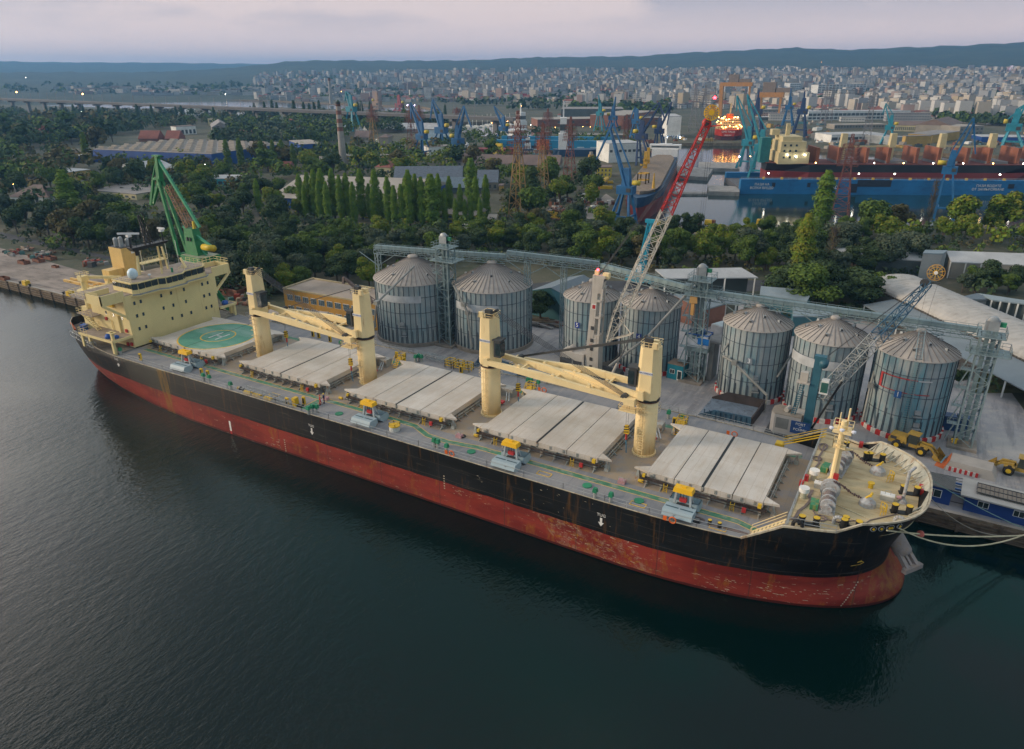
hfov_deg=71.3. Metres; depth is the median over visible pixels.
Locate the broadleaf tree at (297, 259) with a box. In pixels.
[285,252,310,270]
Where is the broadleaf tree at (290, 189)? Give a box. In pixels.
[283,185,295,193]
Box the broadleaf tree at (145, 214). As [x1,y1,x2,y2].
[130,210,148,238]
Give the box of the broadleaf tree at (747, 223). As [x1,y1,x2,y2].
[742,217,758,229]
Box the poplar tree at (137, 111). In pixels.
[134,104,140,116]
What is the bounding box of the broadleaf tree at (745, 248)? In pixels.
[730,234,758,269]
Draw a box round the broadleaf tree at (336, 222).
[327,218,344,226]
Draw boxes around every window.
[302,297,308,303]
[310,298,316,304]
[318,299,324,306]
[326,301,332,307]
[335,302,340,308]
[343,304,348,309]
[932,488,941,497]
[977,501,989,508]
[1012,510,1023,518]
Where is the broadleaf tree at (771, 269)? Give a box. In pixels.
[769,265,784,287]
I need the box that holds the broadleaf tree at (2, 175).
[0,163,9,178]
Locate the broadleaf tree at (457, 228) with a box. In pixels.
[449,220,469,236]
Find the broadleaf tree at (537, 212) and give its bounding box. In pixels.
[524,208,543,219]
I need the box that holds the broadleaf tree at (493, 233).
[487,220,505,242]
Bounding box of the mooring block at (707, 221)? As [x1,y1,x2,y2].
[704,219,711,224]
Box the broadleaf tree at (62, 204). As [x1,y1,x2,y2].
[51,198,67,210]
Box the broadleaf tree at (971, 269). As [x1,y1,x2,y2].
[966,265,982,274]
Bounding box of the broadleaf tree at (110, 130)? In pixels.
[105,120,117,141]
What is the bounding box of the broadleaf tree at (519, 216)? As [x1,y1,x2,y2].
[512,212,531,224]
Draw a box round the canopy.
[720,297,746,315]
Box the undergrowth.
[0,150,1023,318]
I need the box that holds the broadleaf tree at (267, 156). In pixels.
[255,148,277,170]
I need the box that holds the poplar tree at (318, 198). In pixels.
[314,181,323,218]
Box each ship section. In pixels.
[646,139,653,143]
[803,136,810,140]
[812,126,821,130]
[824,142,838,148]
[855,139,864,144]
[895,142,903,147]
[964,139,973,143]
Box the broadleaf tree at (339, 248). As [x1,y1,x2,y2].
[324,243,343,260]
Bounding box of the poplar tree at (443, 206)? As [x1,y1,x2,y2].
[440,188,448,221]
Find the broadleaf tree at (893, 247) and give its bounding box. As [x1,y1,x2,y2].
[875,232,910,262]
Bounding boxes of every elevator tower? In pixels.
[429,233,464,348]
[678,263,723,385]
[944,316,1012,453]
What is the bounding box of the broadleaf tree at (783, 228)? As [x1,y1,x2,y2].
[772,221,796,241]
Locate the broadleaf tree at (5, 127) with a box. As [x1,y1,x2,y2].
[0,122,10,135]
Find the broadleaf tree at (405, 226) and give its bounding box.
[393,223,410,233]
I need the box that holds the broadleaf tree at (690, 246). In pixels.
[682,234,694,258]
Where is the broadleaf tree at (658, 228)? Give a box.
[652,225,669,239]
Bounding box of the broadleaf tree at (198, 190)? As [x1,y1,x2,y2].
[190,186,211,194]
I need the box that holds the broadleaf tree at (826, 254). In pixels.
[820,249,838,257]
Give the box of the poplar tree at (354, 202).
[349,181,358,222]
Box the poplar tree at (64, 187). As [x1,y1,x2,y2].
[52,169,78,205]
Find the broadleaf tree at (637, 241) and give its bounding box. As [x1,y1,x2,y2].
[631,234,660,261]
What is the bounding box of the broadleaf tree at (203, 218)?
[197,212,217,225]
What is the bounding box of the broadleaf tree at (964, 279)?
[956,273,974,292]
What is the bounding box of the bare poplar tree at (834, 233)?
[824,223,841,254]
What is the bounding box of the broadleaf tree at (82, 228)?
[66,216,97,249]
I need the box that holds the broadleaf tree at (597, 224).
[583,219,610,246]
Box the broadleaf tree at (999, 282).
[989,275,1003,287]
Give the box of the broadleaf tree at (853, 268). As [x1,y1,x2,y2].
[832,266,860,283]
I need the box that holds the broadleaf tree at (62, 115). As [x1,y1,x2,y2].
[54,110,76,124]
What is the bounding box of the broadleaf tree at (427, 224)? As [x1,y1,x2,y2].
[417,222,433,235]
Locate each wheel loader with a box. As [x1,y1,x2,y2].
[888,430,946,462]
[989,453,1023,475]
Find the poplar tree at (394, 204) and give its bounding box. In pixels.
[389,185,398,223]
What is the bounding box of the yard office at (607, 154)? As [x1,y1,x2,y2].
[596,140,641,162]
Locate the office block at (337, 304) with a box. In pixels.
[282,277,377,330]
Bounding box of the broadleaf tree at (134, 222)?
[123,212,150,239]
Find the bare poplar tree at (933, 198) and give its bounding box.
[925,177,940,221]
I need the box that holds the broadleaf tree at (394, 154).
[389,150,406,160]
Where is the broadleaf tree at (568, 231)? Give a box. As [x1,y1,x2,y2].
[553,221,579,245]
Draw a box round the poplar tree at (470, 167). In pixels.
[463,157,479,198]
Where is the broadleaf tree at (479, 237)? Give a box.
[469,228,488,247]
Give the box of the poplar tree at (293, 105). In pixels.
[291,100,296,115]
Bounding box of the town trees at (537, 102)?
[1,68,1023,109]
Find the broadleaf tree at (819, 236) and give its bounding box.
[805,230,830,251]
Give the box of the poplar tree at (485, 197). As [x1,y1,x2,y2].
[481,174,490,216]
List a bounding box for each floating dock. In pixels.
[496,136,610,149]
[724,172,1023,195]
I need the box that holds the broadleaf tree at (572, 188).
[558,174,576,197]
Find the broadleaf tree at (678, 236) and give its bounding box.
[666,227,691,254]
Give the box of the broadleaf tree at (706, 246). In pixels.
[689,226,722,259]
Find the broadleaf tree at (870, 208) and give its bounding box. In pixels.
[857,198,891,230]
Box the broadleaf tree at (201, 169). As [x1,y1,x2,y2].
[191,164,213,179]
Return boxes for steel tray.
[474,358,529,377]
[698,392,765,426]
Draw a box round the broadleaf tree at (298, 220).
[289,214,300,225]
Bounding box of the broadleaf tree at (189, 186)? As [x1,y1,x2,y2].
[178,182,201,201]
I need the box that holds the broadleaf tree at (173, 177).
[156,174,180,196]
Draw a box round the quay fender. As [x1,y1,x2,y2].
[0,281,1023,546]
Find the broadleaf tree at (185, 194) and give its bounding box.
[175,187,190,209]
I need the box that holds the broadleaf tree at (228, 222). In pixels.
[217,216,236,228]
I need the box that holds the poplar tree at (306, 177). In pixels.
[302,172,312,218]
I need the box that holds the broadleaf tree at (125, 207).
[102,200,137,214]
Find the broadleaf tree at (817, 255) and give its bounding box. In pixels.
[807,247,838,266]
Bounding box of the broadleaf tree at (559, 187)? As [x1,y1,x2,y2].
[549,178,569,205]
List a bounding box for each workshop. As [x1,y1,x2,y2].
[424,144,449,155]
[445,153,518,166]
[520,155,562,168]
[814,131,883,142]
[826,123,887,128]
[894,121,925,130]
[940,124,984,136]
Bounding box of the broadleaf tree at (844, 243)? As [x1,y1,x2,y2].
[827,237,852,247]
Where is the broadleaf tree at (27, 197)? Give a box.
[9,193,34,218]
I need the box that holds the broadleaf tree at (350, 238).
[340,233,353,244]
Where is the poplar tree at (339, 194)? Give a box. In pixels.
[335,174,345,219]
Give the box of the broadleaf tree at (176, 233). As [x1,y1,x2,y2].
[165,222,195,242]
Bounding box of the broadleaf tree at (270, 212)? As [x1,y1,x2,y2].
[260,202,286,223]
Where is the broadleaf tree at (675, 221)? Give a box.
[659,214,680,229]
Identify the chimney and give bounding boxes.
[328,78,332,103]
[335,102,346,163]
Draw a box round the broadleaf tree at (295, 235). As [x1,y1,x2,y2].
[283,233,306,254]
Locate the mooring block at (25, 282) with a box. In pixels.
[21,280,30,285]
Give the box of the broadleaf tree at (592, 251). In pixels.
[585,245,601,259]
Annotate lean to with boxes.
[861,299,1023,396]
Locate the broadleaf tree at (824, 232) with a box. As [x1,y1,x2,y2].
[794,226,828,241]
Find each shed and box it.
[422,177,482,193]
[487,214,497,220]
[654,267,757,294]
[673,294,725,327]
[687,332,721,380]
[755,116,803,119]
[760,286,811,317]
[763,109,780,111]
[791,307,832,335]
[836,248,921,276]
[943,251,1023,278]
[965,293,987,304]
[978,293,1023,320]
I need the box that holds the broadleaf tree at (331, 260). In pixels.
[323,253,345,280]
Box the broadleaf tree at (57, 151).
[42,147,68,158]
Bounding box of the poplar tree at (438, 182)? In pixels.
[435,173,442,211]
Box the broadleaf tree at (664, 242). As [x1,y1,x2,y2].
[651,234,669,264]
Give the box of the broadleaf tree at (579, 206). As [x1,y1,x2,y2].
[565,201,586,219]
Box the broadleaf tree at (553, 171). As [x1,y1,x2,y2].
[538,160,558,184]
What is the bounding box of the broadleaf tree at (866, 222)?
[859,216,874,236]
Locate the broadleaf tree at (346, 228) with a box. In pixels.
[336,220,353,235]
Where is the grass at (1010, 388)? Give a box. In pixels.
[975,374,1023,392]
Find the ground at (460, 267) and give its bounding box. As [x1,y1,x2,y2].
[0,99,1023,530]
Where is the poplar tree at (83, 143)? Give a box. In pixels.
[79,131,92,165]
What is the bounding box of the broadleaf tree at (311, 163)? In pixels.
[301,157,327,172]
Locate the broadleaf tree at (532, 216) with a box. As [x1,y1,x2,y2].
[527,212,544,226]
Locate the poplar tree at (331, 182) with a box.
[327,168,337,218]
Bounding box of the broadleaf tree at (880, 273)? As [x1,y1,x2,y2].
[875,271,894,278]
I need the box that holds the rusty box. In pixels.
[0,276,9,280]
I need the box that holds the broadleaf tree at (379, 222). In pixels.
[364,214,391,233]
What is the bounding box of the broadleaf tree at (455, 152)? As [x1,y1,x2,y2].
[445,146,463,163]
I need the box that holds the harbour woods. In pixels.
[568,93,1023,123]
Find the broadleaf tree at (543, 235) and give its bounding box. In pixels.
[528,227,552,253]
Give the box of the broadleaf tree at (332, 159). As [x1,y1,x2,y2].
[322,152,342,172]
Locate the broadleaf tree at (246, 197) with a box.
[231,190,253,214]
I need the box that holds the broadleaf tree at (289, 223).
[276,217,297,232]
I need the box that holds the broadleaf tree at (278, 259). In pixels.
[272,254,284,285]
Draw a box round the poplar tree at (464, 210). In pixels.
[462,199,467,223]
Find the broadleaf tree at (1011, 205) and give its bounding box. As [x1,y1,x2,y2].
[984,191,1023,226]
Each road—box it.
[0,232,110,259]
[532,280,848,296]
[586,194,614,218]
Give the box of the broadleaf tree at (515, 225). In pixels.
[510,222,520,234]
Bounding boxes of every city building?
[317,87,325,94]
[360,92,368,100]
[372,90,381,100]
[462,90,470,99]
[496,87,504,97]
[513,93,522,101]
[530,89,537,97]
[577,92,587,102]
[577,94,582,101]
[588,92,594,101]
[593,90,601,97]
[598,93,605,100]
[613,93,623,102]
[614,90,624,99]
[624,91,627,99]
[640,91,646,97]
[646,94,656,102]
[657,94,663,99]
[676,84,683,89]
[677,92,689,103]
[690,89,698,98]
[729,95,735,107]
[735,93,747,108]
[750,93,757,100]
[772,97,784,103]
[785,94,797,104]
[791,92,803,100]
[801,90,810,96]
[805,96,817,107]
[808,93,816,96]
[817,98,822,105]
[819,97,829,104]
[833,92,844,105]
[843,92,854,107]
[847,99,857,109]
[853,97,868,102]
[856,103,860,109]
[860,103,868,109]
[864,95,873,106]
[872,94,882,106]
[878,97,889,105]
[879,91,888,97]
[880,101,888,108]
[887,101,896,108]
[891,90,904,96]
[891,97,907,102]
[893,94,906,97]
[896,85,905,87]
[896,103,902,108]
[900,99,914,103]
[900,103,914,111]
[910,102,918,110]
[918,99,931,109]
[920,81,929,89]
[921,95,932,99]
[927,89,936,95]
[930,99,949,118]
[933,95,950,99]
[939,101,955,111]
[952,95,963,100]
[953,99,972,122]
[960,87,969,92]
[963,93,976,106]
[973,100,992,113]
[974,95,988,106]
[978,89,991,96]
[990,89,995,98]
[991,105,998,114]
[992,97,1001,104]
[994,95,1008,98]
[997,98,1010,111]
[999,104,1017,125]
[1010,85,1021,90]
[1010,94,1021,99]
[1011,98,1022,105]
[1018,100,1023,116]
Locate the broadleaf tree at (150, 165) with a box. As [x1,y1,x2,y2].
[145,157,163,174]
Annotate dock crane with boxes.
[344,91,360,131]
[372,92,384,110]
[393,95,406,110]
[409,102,429,154]
[430,99,449,144]
[449,106,471,149]
[494,106,509,137]
[593,95,605,130]
[596,123,640,222]
[605,97,619,131]
[629,107,642,138]
[633,102,665,165]
[652,102,671,143]
[735,95,757,167]
[747,94,772,177]
[750,90,765,136]
[781,88,795,125]
[791,91,810,136]
[879,103,898,143]
[932,118,975,220]
[1000,105,1023,146]
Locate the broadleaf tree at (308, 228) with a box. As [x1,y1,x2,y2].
[303,224,321,234]
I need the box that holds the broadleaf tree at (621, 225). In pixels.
[614,216,636,235]
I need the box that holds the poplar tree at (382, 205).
[379,190,384,218]
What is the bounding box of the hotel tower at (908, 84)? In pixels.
[897,83,912,85]
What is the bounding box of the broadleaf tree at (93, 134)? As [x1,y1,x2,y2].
[84,125,108,148]
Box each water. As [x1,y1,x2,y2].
[0,287,1023,748]
[38,101,429,111]
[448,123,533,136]
[638,146,1023,225]
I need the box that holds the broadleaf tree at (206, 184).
[198,180,215,191]
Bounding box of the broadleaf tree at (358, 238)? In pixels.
[352,235,365,249]
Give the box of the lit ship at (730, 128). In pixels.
[714,103,741,139]
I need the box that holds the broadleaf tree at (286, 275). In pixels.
[274,262,295,285]
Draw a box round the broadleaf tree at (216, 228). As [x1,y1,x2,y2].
[202,225,224,236]
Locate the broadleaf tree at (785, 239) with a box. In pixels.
[774,233,799,263]
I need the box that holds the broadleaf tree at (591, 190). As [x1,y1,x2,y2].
[584,182,599,204]
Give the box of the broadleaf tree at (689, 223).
[680,212,707,233]
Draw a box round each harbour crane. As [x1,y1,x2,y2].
[559,96,720,382]
[764,264,944,437]
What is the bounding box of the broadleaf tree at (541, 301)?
[532,290,555,317]
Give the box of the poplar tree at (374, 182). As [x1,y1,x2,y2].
[369,169,381,215]
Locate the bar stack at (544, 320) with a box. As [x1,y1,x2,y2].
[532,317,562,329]
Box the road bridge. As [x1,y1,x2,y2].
[0,92,515,132]
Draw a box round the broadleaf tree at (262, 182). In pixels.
[247,177,273,199]
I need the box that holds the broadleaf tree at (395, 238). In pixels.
[386,228,406,255]
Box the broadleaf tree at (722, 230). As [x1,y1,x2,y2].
[714,224,734,244]
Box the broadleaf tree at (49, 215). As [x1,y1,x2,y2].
[46,208,67,238]
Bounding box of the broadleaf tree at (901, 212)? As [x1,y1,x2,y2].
[891,203,916,222]
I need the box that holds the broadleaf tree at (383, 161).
[379,158,391,165]
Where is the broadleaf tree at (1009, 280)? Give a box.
[1001,273,1021,294]
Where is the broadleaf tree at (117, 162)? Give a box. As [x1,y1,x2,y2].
[107,157,125,171]
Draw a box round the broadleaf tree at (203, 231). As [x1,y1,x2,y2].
[196,225,209,240]
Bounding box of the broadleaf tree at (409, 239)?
[399,231,422,251]
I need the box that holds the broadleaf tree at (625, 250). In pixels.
[605,235,633,266]
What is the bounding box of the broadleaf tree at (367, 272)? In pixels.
[355,256,380,285]
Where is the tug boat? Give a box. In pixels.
[523,134,548,154]
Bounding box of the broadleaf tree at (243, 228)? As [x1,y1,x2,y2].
[231,225,248,239]
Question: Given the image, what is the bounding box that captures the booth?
[667,358,689,379]
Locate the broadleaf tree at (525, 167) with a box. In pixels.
[512,165,529,185]
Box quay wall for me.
[0,100,1023,547]
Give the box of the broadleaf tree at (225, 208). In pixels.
[211,204,235,217]
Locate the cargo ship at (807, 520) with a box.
[63,212,932,607]
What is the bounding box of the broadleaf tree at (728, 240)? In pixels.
[721,233,740,259]
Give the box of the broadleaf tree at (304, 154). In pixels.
[297,150,316,174]
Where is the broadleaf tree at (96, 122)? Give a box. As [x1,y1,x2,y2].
[84,117,106,143]
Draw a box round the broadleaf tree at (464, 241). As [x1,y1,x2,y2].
[453,233,471,250]
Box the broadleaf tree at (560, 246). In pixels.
[548,238,571,263]
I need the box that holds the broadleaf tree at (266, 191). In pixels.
[261,186,284,199]
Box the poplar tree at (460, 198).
[457,184,463,211]
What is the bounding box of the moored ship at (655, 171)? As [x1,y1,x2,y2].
[625,136,681,221]
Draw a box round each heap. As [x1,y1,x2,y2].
[2,248,24,256]
[28,251,49,259]
[82,257,109,267]
[219,284,246,296]
[228,293,248,305]
[549,198,563,205]
[587,198,614,205]
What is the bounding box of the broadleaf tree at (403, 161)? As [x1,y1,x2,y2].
[391,157,410,168]
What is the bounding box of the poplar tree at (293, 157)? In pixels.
[289,143,296,166]
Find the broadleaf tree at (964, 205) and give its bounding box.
[946,194,982,232]
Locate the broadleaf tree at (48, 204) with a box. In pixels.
[33,199,54,211]
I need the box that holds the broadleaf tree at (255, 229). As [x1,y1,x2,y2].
[248,227,259,231]
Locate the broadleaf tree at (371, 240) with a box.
[367,236,389,259]
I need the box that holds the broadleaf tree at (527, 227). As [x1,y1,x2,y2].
[520,223,542,235]
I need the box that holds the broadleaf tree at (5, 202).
[0,193,14,214]
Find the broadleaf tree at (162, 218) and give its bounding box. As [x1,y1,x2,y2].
[153,210,183,228]
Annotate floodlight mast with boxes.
[365,104,379,143]
[404,105,417,148]
[413,105,425,140]
[452,108,460,122]
[506,111,529,216]
[533,122,551,200]
[542,108,553,135]
[562,117,577,179]
[620,114,631,139]
[687,86,700,132]
[697,85,709,132]
[818,81,829,126]
[824,82,836,127]
[832,134,859,218]
[862,82,878,142]
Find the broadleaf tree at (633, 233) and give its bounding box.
[625,231,641,248]
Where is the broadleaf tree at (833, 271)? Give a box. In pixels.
[808,259,847,296]
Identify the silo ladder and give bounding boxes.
[899,327,925,431]
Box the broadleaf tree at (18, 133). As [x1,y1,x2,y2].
[4,124,31,145]
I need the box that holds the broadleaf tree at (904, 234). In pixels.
[892,229,932,248]
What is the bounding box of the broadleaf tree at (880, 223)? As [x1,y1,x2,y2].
[872,214,900,233]
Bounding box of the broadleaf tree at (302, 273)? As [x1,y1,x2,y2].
[291,266,311,283]
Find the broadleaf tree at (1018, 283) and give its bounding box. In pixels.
[1005,271,1023,292]
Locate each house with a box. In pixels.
[9,184,56,202]
[354,131,372,139]
[378,134,392,144]
[597,165,611,176]
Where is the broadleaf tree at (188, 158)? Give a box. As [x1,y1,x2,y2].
[182,156,196,168]
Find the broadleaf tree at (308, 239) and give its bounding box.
[297,230,323,252]
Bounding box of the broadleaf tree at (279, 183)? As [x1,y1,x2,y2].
[272,177,286,190]
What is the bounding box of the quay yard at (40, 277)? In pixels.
[0,248,104,293]
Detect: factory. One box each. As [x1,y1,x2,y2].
[93,139,284,165]
[210,119,226,129]
[289,139,321,148]
[531,116,661,126]
[561,107,623,116]
[590,110,654,126]
[803,110,910,119]
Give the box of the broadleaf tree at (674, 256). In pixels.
[661,247,683,264]
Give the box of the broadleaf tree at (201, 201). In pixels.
[190,194,213,209]
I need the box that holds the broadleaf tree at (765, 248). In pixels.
[755,242,772,264]
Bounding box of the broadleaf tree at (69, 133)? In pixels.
[59,122,78,144]
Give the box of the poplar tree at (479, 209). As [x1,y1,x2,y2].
[476,197,483,217]
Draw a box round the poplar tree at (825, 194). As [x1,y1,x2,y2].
[809,170,837,223]
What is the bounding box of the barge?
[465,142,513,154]
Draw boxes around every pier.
[673,192,706,194]
[676,166,712,180]
[698,162,739,171]
[707,185,739,195]
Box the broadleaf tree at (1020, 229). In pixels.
[1015,223,1023,245]
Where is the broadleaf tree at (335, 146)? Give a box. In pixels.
[333,142,349,153]
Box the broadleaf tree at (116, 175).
[104,166,123,184]
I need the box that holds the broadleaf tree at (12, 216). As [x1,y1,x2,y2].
[0,207,23,233]
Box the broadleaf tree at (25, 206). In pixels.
[9,200,33,219]
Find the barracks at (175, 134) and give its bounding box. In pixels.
[164,130,185,140]
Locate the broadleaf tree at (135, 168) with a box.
[123,158,146,180]
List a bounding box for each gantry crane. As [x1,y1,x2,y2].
[493,143,503,154]
[718,74,752,116]
[757,82,789,115]
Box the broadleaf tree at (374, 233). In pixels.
[363,228,386,245]
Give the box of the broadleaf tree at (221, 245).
[204,237,234,260]
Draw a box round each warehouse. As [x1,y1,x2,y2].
[24,167,90,181]
[87,183,168,199]
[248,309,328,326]
[279,175,445,209]
[346,153,388,159]
[393,166,462,177]
[477,170,499,189]
[532,275,589,320]
[573,133,625,137]
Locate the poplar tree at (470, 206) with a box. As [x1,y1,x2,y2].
[467,192,474,222]
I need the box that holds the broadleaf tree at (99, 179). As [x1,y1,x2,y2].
[88,170,106,187]
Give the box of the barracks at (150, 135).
[138,130,164,141]
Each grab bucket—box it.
[170,349,204,372]
[350,398,388,427]
[491,438,530,472]
[661,483,702,522]
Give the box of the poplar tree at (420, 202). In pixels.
[415,176,426,224]
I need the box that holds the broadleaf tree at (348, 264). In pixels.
[326,248,363,278]
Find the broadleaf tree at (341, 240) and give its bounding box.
[326,235,347,251]
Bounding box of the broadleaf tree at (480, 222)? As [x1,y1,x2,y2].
[464,216,487,231]
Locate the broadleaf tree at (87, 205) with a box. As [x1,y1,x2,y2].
[73,199,99,223]
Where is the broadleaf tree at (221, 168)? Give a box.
[211,161,231,174]
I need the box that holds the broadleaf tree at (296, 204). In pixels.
[290,198,302,218]
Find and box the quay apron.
[34,286,1023,527]
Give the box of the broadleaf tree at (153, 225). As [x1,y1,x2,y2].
[141,218,163,248]
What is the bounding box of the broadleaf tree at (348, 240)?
[333,236,350,249]
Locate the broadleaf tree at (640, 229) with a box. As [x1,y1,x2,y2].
[627,224,645,235]
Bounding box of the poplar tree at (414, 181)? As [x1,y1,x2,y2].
[411,174,418,223]
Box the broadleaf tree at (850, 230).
[822,221,862,245]
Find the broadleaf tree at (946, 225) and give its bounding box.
[936,216,958,240]
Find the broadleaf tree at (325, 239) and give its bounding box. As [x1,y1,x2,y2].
[314,235,330,261]
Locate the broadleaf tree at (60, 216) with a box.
[44,207,85,245]
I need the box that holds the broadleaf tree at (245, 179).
[242,174,258,183]
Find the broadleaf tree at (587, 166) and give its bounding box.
[576,155,601,178]
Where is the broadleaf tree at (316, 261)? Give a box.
[305,251,323,277]
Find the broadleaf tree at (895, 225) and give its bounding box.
[883,219,913,234]
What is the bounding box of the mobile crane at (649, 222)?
[625,219,655,285]
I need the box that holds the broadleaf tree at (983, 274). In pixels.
[970,270,992,292]
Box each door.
[399,322,406,336]
[676,370,681,379]
[751,375,758,393]
[825,393,834,411]
[911,410,921,430]
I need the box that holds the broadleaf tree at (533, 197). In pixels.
[518,185,549,208]
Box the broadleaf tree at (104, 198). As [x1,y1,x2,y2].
[96,194,123,203]
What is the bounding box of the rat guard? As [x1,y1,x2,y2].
[917,530,923,537]
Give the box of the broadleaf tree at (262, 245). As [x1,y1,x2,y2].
[246,239,276,254]
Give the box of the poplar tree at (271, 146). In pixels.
[269,140,276,155]
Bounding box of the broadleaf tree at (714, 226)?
[708,223,726,236]
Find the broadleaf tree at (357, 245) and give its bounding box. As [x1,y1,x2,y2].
[353,242,367,248]
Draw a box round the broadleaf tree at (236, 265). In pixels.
[221,251,245,274]
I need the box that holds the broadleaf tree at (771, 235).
[761,229,777,248]
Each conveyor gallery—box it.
[359,243,439,271]
[449,249,507,263]
[505,249,599,347]
[598,262,701,299]
[703,288,981,340]
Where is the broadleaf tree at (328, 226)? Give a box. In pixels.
[320,224,338,238]
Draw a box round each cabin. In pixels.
[930,472,955,504]
[961,477,1023,525]
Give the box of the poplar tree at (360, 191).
[355,168,366,219]
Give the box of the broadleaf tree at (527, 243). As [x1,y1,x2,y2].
[513,230,541,261]
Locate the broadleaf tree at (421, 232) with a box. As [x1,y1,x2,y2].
[415,226,442,256]
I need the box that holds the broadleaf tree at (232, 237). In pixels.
[215,226,241,250]
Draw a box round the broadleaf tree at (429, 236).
[423,231,449,262]
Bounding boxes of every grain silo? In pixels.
[373,254,453,347]
[452,260,532,354]
[563,278,620,365]
[618,285,682,375]
[714,303,794,404]
[782,315,871,424]
[859,328,961,442]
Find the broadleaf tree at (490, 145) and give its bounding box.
[484,137,497,153]
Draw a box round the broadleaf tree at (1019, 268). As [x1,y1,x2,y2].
[1009,264,1023,290]
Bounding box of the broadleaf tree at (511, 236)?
[497,226,518,249]
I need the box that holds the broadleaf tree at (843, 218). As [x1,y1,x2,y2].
[836,215,855,222]
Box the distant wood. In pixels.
[0,105,1023,392]
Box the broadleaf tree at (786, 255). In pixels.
[778,241,807,261]
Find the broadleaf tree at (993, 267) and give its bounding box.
[977,259,1011,287]
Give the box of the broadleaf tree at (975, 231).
[966,223,983,243]
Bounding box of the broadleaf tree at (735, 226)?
[729,223,741,232]
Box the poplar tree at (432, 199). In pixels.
[422,173,441,224]
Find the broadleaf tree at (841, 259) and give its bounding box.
[826,251,852,273]
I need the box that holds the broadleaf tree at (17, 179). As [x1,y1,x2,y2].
[0,171,26,190]
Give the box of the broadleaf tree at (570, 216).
[558,209,581,226]
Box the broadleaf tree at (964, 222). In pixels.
[953,213,978,237]
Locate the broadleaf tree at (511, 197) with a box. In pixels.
[504,184,524,211]
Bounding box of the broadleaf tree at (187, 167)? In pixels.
[171,159,194,177]
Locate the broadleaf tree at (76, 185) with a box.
[54,180,83,199]
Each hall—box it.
[122,160,171,174]
[186,175,241,186]
[380,123,437,131]
[418,130,449,142]
[661,114,681,137]
[864,134,902,144]
[902,135,931,146]
[908,130,959,142]
[915,116,963,132]
[971,134,1023,141]
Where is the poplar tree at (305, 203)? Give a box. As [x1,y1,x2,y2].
[300,184,309,216]
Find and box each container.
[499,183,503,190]
[943,412,957,430]
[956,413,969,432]
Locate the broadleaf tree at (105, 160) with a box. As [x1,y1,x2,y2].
[97,156,110,171]
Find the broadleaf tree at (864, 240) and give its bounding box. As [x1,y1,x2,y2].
[856,236,873,246]
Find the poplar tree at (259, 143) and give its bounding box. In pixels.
[257,141,264,168]
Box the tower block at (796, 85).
[784,83,800,89]
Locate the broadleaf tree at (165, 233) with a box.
[159,224,176,238]
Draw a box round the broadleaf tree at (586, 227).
[574,222,597,241]
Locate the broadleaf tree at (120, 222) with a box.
[104,212,130,242]
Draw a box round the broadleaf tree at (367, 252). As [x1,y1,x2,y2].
[354,248,372,262]
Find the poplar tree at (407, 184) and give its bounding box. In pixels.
[402,169,415,225]
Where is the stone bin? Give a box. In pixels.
[935,453,997,481]
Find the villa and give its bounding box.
[375,160,394,177]
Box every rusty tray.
[17,259,30,264]
[32,257,45,262]
[44,255,56,260]
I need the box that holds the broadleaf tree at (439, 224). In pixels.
[436,221,452,234]
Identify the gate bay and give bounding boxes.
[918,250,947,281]
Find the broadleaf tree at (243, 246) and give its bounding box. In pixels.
[233,240,258,260]
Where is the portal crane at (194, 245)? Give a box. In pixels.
[149,155,228,310]
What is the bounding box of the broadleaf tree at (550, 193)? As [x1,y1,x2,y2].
[546,185,556,198]
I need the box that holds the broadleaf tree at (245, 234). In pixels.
[241,231,252,241]
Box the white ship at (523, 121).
[503,103,526,135]
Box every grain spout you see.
[373,266,414,331]
[453,285,472,346]
[609,295,685,366]
[718,355,767,411]
[776,352,791,376]
[861,371,874,421]
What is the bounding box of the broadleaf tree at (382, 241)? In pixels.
[373,238,394,264]
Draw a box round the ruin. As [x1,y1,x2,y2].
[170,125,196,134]
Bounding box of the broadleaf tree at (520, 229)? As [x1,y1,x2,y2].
[516,226,523,239]
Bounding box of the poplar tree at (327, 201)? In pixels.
[322,181,332,221]
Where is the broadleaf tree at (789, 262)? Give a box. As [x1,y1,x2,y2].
[786,258,805,264]
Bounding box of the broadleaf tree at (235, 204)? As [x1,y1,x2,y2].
[227,199,242,217]
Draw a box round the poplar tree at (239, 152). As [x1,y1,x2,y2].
[235,137,244,165]
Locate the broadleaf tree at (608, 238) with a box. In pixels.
[597,225,622,260]
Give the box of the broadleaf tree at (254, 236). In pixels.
[247,232,281,242]
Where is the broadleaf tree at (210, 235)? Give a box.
[206,232,224,239]
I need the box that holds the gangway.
[934,472,961,495]
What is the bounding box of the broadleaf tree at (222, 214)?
[216,210,233,219]
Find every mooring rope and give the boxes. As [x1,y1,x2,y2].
[886,530,1023,536]
[898,528,1023,546]
[931,499,1005,535]
[934,481,1023,528]
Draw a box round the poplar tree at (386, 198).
[382,177,393,224]
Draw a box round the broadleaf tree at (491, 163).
[484,158,501,173]
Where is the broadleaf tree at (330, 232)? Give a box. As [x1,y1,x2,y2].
[319,228,336,237]
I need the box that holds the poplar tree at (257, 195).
[253,178,262,213]
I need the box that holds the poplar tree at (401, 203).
[396,184,405,222]
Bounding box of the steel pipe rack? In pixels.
[600,176,612,188]
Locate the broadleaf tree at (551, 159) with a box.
[542,156,560,181]
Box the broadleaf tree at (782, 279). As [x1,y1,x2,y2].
[761,262,807,293]
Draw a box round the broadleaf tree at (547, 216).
[541,210,551,225]
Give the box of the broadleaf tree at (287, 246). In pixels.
[272,236,309,262]
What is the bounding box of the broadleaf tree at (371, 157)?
[362,152,379,167]
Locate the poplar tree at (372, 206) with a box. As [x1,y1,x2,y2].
[369,189,377,218]

